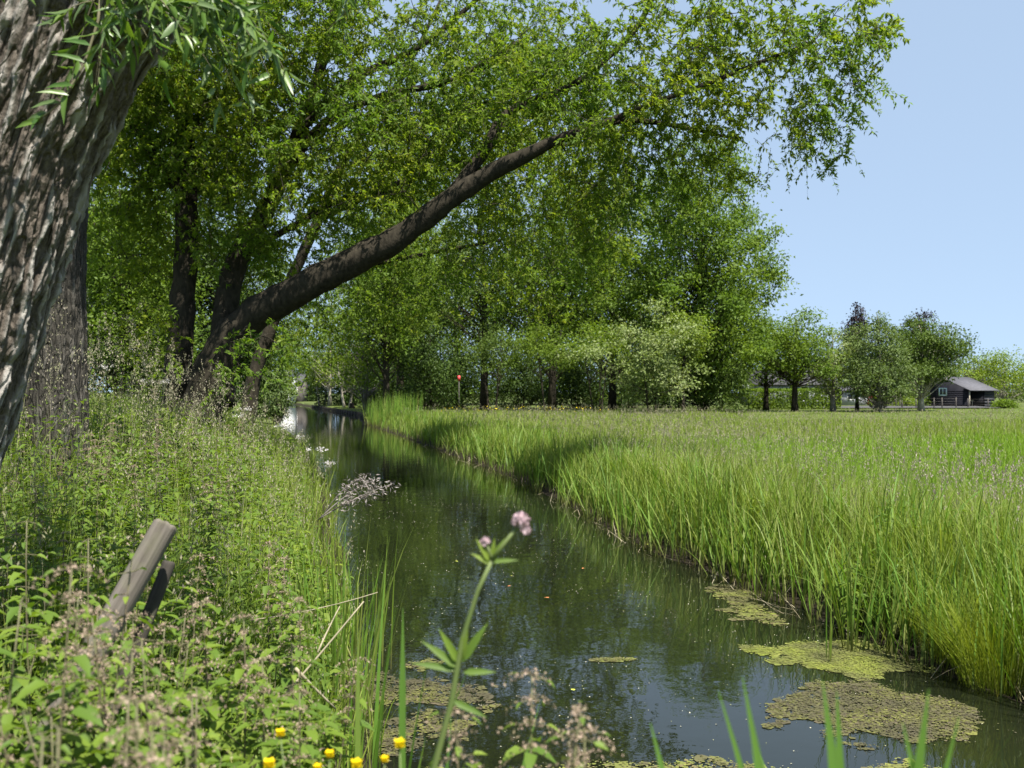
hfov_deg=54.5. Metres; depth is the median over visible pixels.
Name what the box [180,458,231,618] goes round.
nettle
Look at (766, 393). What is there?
orchard tree
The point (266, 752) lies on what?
nettle
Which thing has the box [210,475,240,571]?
nettle
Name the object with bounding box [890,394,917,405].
garden shrub
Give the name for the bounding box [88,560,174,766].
wooden post
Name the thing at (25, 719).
nettle
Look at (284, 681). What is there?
nettle
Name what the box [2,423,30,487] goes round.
nettle
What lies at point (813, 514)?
meadow grass
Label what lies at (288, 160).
leaning willow
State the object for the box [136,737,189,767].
nettle
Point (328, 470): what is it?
valerian
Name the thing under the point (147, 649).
nettle
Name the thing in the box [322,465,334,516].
valerian
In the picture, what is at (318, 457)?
valerian
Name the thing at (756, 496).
sedge tuft
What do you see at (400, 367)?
alder tree
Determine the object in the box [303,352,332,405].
lawn tree
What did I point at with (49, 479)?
nettle
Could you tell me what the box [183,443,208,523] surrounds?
nettle
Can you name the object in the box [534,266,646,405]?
belt tree
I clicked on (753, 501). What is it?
meadow weed
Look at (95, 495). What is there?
nettle
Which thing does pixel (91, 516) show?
nettle
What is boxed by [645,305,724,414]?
golden elder
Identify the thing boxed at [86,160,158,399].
hawthorn tree
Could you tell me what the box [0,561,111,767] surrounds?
nettle
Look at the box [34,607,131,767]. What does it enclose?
nettle
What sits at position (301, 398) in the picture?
house
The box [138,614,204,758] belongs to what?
nettle
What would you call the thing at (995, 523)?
iris plant
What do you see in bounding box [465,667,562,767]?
nettle
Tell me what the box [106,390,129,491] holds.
nettle
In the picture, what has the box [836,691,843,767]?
iris shoot
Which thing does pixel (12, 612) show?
nettle
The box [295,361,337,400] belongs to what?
understorey bush
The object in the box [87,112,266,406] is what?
alder tree
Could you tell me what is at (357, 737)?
iris plant
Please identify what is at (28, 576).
nettle
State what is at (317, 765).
buttercup
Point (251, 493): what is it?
nettle
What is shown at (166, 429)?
nettle
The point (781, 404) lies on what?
clipped hedge
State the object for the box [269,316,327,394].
belt tree
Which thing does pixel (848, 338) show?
orchard tree
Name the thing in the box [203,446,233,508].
nettle
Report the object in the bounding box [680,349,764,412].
laurel bush
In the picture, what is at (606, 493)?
iris plant
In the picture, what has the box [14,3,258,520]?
pollard willow
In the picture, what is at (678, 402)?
understorey bush
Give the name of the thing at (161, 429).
nettle
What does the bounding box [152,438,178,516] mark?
nettle
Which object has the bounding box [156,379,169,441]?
valerian
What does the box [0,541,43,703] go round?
nettle
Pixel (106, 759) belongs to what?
nettle
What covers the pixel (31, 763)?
nettle
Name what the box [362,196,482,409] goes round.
lime tree
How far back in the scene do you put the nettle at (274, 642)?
4.25 m
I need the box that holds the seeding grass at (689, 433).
[382,403,1023,564]
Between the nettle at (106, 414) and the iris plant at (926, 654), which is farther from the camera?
the nettle at (106, 414)
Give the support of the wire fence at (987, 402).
on the ground at (687, 558)
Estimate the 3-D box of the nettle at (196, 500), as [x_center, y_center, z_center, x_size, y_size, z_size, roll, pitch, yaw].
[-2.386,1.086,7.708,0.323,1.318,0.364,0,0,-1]
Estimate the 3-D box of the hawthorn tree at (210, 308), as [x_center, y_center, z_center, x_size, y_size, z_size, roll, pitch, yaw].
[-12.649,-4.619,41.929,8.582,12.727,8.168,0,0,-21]
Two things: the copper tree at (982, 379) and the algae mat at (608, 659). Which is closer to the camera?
the algae mat at (608, 659)
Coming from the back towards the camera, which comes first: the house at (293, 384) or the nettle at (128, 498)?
the house at (293, 384)
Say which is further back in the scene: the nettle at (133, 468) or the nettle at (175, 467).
the nettle at (133, 468)
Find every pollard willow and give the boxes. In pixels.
[0,0,358,472]
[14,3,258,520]
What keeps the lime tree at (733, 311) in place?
on the ground at (687, 558)
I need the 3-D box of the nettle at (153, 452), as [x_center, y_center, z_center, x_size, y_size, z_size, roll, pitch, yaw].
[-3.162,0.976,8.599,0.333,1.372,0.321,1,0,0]
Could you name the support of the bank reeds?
on the ground at (687, 558)
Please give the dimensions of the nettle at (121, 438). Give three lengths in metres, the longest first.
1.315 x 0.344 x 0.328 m
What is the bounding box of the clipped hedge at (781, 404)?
[744,387,841,408]
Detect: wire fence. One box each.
[895,398,956,408]
[967,398,1013,406]
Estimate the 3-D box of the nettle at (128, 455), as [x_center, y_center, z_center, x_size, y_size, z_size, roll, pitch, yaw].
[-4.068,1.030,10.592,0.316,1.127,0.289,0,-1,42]
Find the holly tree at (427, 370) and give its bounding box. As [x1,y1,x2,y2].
[380,317,477,409]
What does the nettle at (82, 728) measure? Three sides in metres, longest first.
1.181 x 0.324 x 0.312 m
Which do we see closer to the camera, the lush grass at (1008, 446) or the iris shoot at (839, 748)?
the iris shoot at (839, 748)
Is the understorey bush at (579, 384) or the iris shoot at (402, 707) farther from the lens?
the understorey bush at (579, 384)
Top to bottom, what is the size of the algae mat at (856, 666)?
0.020 m
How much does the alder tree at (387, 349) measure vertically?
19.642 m
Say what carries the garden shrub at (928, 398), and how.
on the ground at (687, 558)
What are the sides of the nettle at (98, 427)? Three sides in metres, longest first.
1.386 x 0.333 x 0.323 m
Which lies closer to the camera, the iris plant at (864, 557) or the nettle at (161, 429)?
the iris plant at (864, 557)
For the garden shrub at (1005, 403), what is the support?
on the ground at (687, 558)
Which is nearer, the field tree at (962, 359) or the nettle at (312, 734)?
the nettle at (312, 734)
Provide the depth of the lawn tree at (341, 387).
109.74 m
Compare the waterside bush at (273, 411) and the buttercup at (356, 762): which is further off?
the waterside bush at (273, 411)
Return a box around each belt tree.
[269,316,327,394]
[309,297,468,404]
[420,226,532,403]
[466,236,594,404]
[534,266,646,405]
[617,263,709,404]
[693,285,774,404]
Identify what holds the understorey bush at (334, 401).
on the ground at (687, 558)
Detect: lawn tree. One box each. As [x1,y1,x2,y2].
[289,292,369,405]
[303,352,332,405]
[304,241,439,409]
[327,352,361,407]
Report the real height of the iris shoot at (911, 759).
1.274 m
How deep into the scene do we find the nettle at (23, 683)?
2.57 m
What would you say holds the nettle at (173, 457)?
on the ground at (687, 558)
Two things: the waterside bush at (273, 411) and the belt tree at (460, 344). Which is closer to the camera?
the waterside bush at (273, 411)
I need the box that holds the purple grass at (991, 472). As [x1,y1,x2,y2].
[805,439,1023,553]
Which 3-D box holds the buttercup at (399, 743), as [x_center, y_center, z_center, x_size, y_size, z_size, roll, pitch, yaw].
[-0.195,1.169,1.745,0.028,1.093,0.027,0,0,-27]
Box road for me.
[814,406,999,407]
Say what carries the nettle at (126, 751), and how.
on the ground at (687, 558)
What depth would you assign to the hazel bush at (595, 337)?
75.75 m
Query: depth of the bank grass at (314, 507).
8.17 m
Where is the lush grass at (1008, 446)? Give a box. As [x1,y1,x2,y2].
[663,425,1023,502]
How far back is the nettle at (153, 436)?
11.30 m
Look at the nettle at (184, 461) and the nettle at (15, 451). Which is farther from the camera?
the nettle at (184, 461)
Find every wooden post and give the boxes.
[19,519,176,759]
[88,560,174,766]
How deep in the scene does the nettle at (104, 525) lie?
6.75 m
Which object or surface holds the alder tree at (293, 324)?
on the ground at (687, 558)
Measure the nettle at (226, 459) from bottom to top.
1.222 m
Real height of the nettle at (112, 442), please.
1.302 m
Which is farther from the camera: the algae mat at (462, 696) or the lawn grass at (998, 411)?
the lawn grass at (998, 411)
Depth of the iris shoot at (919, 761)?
1.34 m
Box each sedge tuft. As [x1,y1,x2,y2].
[726,478,810,533]
[859,510,949,561]
[888,575,1010,669]
[901,562,1023,695]
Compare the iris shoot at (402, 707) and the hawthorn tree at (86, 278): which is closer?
the iris shoot at (402, 707)
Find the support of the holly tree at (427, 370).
on the ground at (687, 558)
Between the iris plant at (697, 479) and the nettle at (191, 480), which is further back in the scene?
the iris plant at (697, 479)
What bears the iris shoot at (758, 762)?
on the ground at (687, 558)
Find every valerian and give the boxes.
[101,364,112,405]
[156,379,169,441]
[273,423,291,461]
[295,435,303,474]
[306,447,327,503]
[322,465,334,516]
[323,460,335,522]
[411,511,531,767]
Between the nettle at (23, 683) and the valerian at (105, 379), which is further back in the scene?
the valerian at (105, 379)
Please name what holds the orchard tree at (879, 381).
on the ground at (687, 558)
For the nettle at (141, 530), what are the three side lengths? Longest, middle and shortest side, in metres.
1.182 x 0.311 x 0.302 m
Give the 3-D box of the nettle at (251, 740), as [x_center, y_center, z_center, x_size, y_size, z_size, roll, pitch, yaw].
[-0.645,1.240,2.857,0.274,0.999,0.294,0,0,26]
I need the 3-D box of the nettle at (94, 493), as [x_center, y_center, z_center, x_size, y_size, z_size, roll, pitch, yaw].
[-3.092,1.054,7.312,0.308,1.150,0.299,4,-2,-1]
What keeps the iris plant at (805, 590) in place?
on the ground at (687, 558)
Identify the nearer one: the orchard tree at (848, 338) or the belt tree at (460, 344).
the orchard tree at (848, 338)
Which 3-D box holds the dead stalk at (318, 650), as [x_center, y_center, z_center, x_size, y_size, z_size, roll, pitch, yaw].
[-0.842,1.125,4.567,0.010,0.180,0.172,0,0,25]
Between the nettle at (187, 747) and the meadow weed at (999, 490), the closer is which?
the nettle at (187, 747)
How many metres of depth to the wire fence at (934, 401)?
96.94 m
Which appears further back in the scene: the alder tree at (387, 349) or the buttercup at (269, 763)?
the alder tree at (387, 349)
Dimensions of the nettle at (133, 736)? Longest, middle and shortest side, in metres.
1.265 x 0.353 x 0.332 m
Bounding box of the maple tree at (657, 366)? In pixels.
[548,297,725,413]
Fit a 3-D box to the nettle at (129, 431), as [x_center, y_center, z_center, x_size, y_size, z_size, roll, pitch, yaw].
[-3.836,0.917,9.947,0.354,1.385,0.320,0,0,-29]
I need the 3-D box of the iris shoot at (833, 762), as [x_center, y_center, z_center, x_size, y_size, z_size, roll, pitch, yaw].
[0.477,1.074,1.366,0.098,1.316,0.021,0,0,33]
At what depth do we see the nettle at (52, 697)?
2.61 m
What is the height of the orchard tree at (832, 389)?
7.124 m
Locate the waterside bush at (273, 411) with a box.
[240,366,305,424]
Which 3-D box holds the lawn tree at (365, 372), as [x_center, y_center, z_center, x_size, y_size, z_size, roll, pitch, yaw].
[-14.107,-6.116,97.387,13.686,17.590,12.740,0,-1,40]
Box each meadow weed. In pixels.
[745,496,778,533]
[782,454,849,493]
[838,548,916,632]
[866,497,968,572]
[955,469,1010,512]
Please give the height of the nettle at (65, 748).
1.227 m
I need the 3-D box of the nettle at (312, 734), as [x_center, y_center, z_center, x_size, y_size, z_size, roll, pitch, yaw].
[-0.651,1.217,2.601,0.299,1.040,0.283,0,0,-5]
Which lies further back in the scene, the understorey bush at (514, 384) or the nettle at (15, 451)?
the understorey bush at (514, 384)
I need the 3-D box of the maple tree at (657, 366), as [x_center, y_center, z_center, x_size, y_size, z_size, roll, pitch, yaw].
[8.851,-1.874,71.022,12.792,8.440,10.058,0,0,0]
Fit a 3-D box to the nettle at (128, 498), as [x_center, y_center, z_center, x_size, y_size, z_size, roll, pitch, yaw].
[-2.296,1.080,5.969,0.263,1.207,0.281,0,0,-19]
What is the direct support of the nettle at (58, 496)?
on the ground at (687, 558)
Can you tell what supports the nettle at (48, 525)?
on the ground at (687, 558)
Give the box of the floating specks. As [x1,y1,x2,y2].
[339,485,1011,763]
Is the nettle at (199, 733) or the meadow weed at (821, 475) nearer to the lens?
the nettle at (199, 733)
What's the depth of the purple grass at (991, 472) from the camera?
10.35 m
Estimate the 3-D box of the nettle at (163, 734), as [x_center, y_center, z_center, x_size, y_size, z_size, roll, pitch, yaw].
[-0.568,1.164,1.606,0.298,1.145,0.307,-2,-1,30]
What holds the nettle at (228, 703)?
on the ground at (687, 558)
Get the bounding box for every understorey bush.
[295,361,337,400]
[300,352,376,405]
[338,347,410,407]
[369,353,436,407]
[414,347,500,407]
[480,353,560,407]
[533,353,608,408]
[585,350,673,408]
[641,361,735,408]
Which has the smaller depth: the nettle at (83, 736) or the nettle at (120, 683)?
the nettle at (83, 736)
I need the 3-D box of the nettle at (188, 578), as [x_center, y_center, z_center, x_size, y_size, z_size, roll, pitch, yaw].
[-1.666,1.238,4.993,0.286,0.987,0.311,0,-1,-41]
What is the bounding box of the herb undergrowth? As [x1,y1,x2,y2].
[0,369,356,767]
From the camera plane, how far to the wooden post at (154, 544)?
3.05 m
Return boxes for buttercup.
[264,757,275,767]
[276,728,284,767]
[313,763,321,767]
[325,749,333,767]
[351,757,362,767]
[380,754,388,767]
[394,737,405,767]
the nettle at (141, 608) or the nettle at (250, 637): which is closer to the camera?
the nettle at (141, 608)
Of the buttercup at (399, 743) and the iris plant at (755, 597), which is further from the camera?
the iris plant at (755, 597)
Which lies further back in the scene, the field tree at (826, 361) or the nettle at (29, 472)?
the field tree at (826, 361)
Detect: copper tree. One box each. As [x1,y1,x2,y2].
[837,302,873,355]
[893,307,955,360]
[963,363,1010,395]
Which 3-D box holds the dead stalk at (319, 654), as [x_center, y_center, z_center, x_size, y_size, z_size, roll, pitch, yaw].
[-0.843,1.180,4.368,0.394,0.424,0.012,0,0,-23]
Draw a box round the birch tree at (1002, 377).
[957,344,1023,398]
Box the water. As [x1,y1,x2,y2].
[279,404,1023,767]
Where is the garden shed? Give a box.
[930,377,998,406]
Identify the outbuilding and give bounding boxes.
[837,386,866,404]
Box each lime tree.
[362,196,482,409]
[409,171,549,409]
[464,153,619,410]
[517,166,676,410]
[582,114,803,411]
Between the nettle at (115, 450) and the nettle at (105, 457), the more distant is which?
the nettle at (115, 450)
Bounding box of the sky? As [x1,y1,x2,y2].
[91,0,1023,392]
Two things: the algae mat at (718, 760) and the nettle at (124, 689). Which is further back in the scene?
the algae mat at (718, 760)
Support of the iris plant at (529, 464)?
in the water
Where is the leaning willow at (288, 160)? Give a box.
[86,0,912,425]
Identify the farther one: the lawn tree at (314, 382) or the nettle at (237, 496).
the lawn tree at (314, 382)
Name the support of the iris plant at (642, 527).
on the ground at (687, 558)
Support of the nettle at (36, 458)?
on the ground at (687, 558)
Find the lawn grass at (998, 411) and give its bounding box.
[323,405,1023,412]
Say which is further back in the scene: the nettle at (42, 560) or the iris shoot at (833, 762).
the nettle at (42, 560)
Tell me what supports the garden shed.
on the ground at (687, 558)
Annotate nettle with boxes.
[0,411,28,500]
[0,449,29,592]
[0,479,51,637]
[0,510,43,715]
[0,521,79,755]
[0,522,39,700]
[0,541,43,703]
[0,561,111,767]
[0,594,103,767]
[0,610,58,764]
[0,687,38,767]
[0,705,62,767]
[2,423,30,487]
[2,424,23,486]
[4,462,52,607]
[13,529,74,670]
[18,427,52,526]
[21,538,146,766]
[22,444,47,521]
[26,460,70,572]
[27,485,78,645]
[28,705,75,767]
[32,726,70,767]
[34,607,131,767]
[34,640,172,767]
[35,531,90,661]
[35,589,123,760]
[39,717,91,767]
[40,447,71,545]
[43,604,190,767]
[48,455,84,578]
[49,547,157,767]
[53,446,100,569]
[60,610,161,767]
[67,448,112,566]
[76,457,123,599]
[77,616,158,764]
[78,450,116,545]
[79,459,113,550]
[82,433,122,538]
[84,439,119,558]
[87,467,124,587]
[87,692,183,767]
[88,425,130,509]
[89,403,104,473]
[89,438,130,549]
[91,406,117,494]
[91,426,131,495]
[92,400,116,446]
[93,422,132,541]
[95,621,193,767]
[97,639,176,767]
[98,711,199,767]
[100,690,154,762]
[102,646,156,767]
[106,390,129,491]
[106,464,149,639]
[110,406,147,501]
[110,411,139,503]
[115,428,139,491]
[117,534,198,764]
[120,478,163,577]
[121,472,175,639]
[126,400,155,476]
[126,439,150,495]
[128,418,166,539]
[130,424,152,481]
[130,431,160,504]
[132,426,150,490]
[133,388,159,455]
[134,642,210,767]
[135,482,168,585]
[136,428,159,505]
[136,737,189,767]
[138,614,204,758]
[138,730,183,764]
[139,415,169,507]
[142,413,163,472]
[144,401,173,463]
[145,445,187,578]
[146,399,171,473]
[148,413,176,511]
[151,532,206,681]
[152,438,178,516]
[154,553,226,767]
[158,451,185,516]
[161,397,187,489]
[161,690,232,767]
[164,451,186,562]
[165,437,182,489]
[168,414,188,500]
[169,728,210,767]
[170,687,248,767]
[173,434,196,498]
[175,417,206,514]
[175,597,265,766]
[179,421,207,524]
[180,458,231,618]
[181,439,224,559]
[182,611,298,767]
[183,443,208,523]
[183,483,225,616]
[193,466,247,616]
[196,444,223,540]
[197,477,239,597]
[201,414,230,478]
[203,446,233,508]
[206,432,230,498]
[207,414,230,496]
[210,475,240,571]
[215,446,244,522]
[216,425,247,526]
[217,458,252,536]
[221,425,238,505]
[226,421,250,511]
[228,540,311,738]
[228,655,321,767]
[231,439,262,532]
[232,417,263,529]
[235,642,351,767]
[236,555,320,754]
[238,686,326,767]
[253,596,337,767]
[300,656,375,767]
[421,707,487,767]
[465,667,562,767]
[531,700,623,767]
[556,723,615,767]
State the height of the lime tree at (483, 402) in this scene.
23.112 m
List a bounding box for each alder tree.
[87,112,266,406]
[209,234,320,417]
[324,167,453,410]
[331,134,457,409]
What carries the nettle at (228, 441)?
on the ground at (687, 558)
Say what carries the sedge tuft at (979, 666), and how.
on the ground at (687, 558)
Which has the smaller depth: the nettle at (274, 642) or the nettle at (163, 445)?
the nettle at (274, 642)
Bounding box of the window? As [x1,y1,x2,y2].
[939,388,946,395]
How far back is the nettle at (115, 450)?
8.98 m
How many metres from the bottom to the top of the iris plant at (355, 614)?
1.344 m
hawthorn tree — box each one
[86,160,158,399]
[86,174,216,424]
[118,150,313,422]
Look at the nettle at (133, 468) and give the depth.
9.98 m
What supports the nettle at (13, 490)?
on the ground at (687, 558)
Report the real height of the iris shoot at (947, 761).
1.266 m
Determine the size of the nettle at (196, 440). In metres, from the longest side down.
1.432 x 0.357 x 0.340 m
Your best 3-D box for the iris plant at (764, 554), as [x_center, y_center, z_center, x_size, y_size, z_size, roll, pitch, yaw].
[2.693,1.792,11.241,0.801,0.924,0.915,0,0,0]
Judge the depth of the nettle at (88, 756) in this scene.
2.10 m
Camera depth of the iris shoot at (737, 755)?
1.49 m
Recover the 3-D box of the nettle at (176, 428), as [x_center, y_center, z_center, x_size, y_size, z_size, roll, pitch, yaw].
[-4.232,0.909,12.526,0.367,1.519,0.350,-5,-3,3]
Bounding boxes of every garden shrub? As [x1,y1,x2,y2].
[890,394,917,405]
[917,393,935,405]
[990,396,1020,407]
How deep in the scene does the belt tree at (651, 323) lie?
124.10 m
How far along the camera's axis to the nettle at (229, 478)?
9.92 m
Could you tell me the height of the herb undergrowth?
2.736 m
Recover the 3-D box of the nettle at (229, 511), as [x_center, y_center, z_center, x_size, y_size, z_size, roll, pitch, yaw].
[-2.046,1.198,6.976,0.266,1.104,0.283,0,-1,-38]
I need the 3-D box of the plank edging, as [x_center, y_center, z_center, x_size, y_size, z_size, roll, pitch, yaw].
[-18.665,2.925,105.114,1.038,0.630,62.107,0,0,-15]
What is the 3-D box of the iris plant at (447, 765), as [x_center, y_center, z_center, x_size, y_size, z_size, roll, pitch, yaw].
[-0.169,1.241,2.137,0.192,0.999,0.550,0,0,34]
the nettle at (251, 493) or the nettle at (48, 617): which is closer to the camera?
the nettle at (48, 617)
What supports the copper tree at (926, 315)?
on the ground at (687, 558)
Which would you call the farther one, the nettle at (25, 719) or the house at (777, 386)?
the house at (777, 386)
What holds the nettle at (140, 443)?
on the ground at (687, 558)
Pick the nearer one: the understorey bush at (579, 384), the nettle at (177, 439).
the nettle at (177, 439)
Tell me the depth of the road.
96.97 m
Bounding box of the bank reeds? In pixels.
[362,390,1023,707]
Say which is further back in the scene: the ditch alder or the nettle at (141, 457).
the ditch alder
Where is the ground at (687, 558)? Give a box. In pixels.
[3,392,1023,767]
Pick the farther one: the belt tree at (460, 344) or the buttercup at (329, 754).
the belt tree at (460, 344)
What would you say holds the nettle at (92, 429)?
on the ground at (687, 558)
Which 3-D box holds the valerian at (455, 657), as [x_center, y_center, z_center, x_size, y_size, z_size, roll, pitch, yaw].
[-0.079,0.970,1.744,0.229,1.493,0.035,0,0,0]
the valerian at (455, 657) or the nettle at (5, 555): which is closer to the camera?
the valerian at (455, 657)
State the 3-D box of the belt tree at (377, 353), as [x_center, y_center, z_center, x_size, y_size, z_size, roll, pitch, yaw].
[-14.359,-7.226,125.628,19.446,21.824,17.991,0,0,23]
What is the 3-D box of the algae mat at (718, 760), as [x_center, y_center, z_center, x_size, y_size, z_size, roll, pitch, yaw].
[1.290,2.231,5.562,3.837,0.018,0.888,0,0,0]
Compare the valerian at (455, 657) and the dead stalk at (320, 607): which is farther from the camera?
the dead stalk at (320, 607)
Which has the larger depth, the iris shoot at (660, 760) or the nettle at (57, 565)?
the nettle at (57, 565)
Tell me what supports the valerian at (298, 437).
on the ground at (687, 558)
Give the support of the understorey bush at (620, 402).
on the ground at (687, 558)
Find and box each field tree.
[753,348,850,385]
[911,345,995,398]
[994,359,1023,401]
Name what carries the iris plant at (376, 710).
on the ground at (687, 558)
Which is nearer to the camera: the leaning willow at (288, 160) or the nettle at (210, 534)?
the nettle at (210, 534)
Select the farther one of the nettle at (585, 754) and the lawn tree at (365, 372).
the lawn tree at (365, 372)
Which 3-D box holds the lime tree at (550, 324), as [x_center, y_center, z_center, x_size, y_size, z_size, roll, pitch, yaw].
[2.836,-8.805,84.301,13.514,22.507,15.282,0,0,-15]
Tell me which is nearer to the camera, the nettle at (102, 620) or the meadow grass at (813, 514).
the nettle at (102, 620)
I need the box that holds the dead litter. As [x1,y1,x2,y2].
[430,443,1023,698]
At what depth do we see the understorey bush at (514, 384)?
98.22 m
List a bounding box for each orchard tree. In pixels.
[733,318,799,409]
[740,305,855,411]
[802,329,858,411]
[831,325,877,410]
[837,310,927,411]
[874,311,986,410]
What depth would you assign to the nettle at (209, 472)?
9.40 m
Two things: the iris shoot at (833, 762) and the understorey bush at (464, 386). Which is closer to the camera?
the iris shoot at (833, 762)
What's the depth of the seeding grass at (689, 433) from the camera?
21.06 m
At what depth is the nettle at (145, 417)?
12.47 m
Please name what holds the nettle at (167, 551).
on the ground at (687, 558)
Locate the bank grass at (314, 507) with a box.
[0,383,416,767]
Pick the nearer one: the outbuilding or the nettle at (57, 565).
the nettle at (57, 565)
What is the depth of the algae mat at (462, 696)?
7.04 m
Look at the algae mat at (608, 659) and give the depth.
8.13 m
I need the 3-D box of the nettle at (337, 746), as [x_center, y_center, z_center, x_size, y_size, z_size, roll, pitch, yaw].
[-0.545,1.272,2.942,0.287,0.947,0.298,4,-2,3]
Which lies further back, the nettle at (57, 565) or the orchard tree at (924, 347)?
the orchard tree at (924, 347)
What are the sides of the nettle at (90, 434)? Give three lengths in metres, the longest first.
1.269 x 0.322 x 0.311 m
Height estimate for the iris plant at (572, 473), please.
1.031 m
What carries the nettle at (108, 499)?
on the ground at (687, 558)
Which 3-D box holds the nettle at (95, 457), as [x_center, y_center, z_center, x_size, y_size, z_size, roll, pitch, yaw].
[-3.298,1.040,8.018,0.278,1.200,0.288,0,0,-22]
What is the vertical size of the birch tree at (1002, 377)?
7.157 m
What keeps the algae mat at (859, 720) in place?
on the water
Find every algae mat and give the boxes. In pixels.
[352,658,501,767]
[437,755,938,767]
[589,657,637,661]
[705,584,787,625]
[738,637,936,680]
[760,677,1016,749]
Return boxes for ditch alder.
[238,0,674,425]
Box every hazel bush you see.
[449,322,532,410]
[499,320,583,412]
[557,315,636,411]
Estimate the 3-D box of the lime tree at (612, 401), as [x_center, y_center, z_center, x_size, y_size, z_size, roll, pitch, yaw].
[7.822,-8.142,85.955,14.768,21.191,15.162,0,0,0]
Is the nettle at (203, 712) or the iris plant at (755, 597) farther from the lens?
the iris plant at (755, 597)
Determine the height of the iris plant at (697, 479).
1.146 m
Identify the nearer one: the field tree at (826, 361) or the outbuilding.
the outbuilding
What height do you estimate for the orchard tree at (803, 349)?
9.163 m
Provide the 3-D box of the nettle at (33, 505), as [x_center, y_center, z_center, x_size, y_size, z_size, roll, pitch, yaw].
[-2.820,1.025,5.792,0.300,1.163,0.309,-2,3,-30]
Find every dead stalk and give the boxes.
[250,592,377,620]
[283,601,363,695]
[294,667,335,708]
[317,606,339,652]
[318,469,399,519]
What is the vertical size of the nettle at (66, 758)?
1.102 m
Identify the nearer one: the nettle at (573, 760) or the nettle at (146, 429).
the nettle at (573, 760)
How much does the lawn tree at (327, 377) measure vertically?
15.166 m
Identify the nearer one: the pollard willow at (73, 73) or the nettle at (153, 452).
the pollard willow at (73, 73)
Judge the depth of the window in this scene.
106.65 m
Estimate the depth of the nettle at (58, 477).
8.33 m
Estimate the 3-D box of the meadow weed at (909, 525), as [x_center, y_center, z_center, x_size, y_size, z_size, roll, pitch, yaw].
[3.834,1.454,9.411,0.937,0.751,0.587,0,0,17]
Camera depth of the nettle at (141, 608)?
3.58 m
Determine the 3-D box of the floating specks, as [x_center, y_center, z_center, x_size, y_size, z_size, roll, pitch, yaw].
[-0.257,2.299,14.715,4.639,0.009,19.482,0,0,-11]
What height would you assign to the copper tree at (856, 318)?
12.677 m
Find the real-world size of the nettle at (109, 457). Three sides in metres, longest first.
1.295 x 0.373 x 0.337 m
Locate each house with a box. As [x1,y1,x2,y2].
[278,369,297,403]
[296,374,308,401]
[740,371,837,405]
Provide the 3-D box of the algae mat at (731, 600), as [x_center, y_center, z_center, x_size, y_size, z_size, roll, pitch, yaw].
[2.376,2.262,9.976,0.686,0.019,2.713,0,0,5]
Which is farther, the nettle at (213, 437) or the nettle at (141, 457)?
the nettle at (213, 437)
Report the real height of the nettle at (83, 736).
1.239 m
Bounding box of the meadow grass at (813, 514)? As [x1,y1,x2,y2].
[365,408,1023,677]
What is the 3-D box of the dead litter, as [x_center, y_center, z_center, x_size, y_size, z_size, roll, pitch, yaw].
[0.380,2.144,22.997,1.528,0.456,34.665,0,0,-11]
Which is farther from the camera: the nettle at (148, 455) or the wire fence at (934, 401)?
the wire fence at (934, 401)
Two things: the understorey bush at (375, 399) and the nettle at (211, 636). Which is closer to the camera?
the nettle at (211, 636)
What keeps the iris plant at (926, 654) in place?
on the ground at (687, 558)
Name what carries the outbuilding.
on the ground at (687, 558)
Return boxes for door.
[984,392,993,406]
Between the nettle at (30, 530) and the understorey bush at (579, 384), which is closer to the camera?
the nettle at (30, 530)
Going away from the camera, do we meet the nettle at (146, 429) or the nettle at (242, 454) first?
the nettle at (146, 429)
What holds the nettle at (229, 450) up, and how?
on the ground at (687, 558)
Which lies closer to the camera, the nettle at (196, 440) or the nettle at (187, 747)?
the nettle at (187, 747)
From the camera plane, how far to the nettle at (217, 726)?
2.66 m
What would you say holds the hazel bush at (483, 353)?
on the ground at (687, 558)
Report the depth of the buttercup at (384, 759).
1.79 m
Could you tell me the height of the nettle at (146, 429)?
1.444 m
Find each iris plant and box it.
[223,518,415,739]
[282,505,408,677]
[287,570,410,767]
[297,553,465,767]
[445,703,539,767]
[508,442,549,485]
[555,453,591,502]
[590,463,637,520]
[629,480,677,548]
[671,445,726,508]
[717,505,785,582]
[742,534,795,602]
[745,506,838,608]
[808,511,889,651]
[814,595,835,661]
[818,499,914,608]
[891,529,983,671]
[965,488,1023,553]
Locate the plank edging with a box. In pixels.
[312,405,364,419]
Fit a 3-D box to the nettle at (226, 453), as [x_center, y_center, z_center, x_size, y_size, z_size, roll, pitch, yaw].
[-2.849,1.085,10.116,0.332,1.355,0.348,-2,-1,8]
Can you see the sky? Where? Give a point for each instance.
(934, 221)
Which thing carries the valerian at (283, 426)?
on the ground at (687, 558)
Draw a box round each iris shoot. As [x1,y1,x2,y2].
[399,608,405,767]
[650,723,664,767]
[718,691,743,767]
[742,677,763,767]
[822,681,838,767]
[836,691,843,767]
[903,723,913,767]
[913,689,928,767]
[944,717,958,767]
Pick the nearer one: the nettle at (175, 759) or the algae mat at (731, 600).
the nettle at (175, 759)
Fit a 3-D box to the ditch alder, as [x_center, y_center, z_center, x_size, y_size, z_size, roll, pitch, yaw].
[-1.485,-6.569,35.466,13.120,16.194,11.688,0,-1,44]
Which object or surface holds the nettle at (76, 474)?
on the ground at (687, 558)

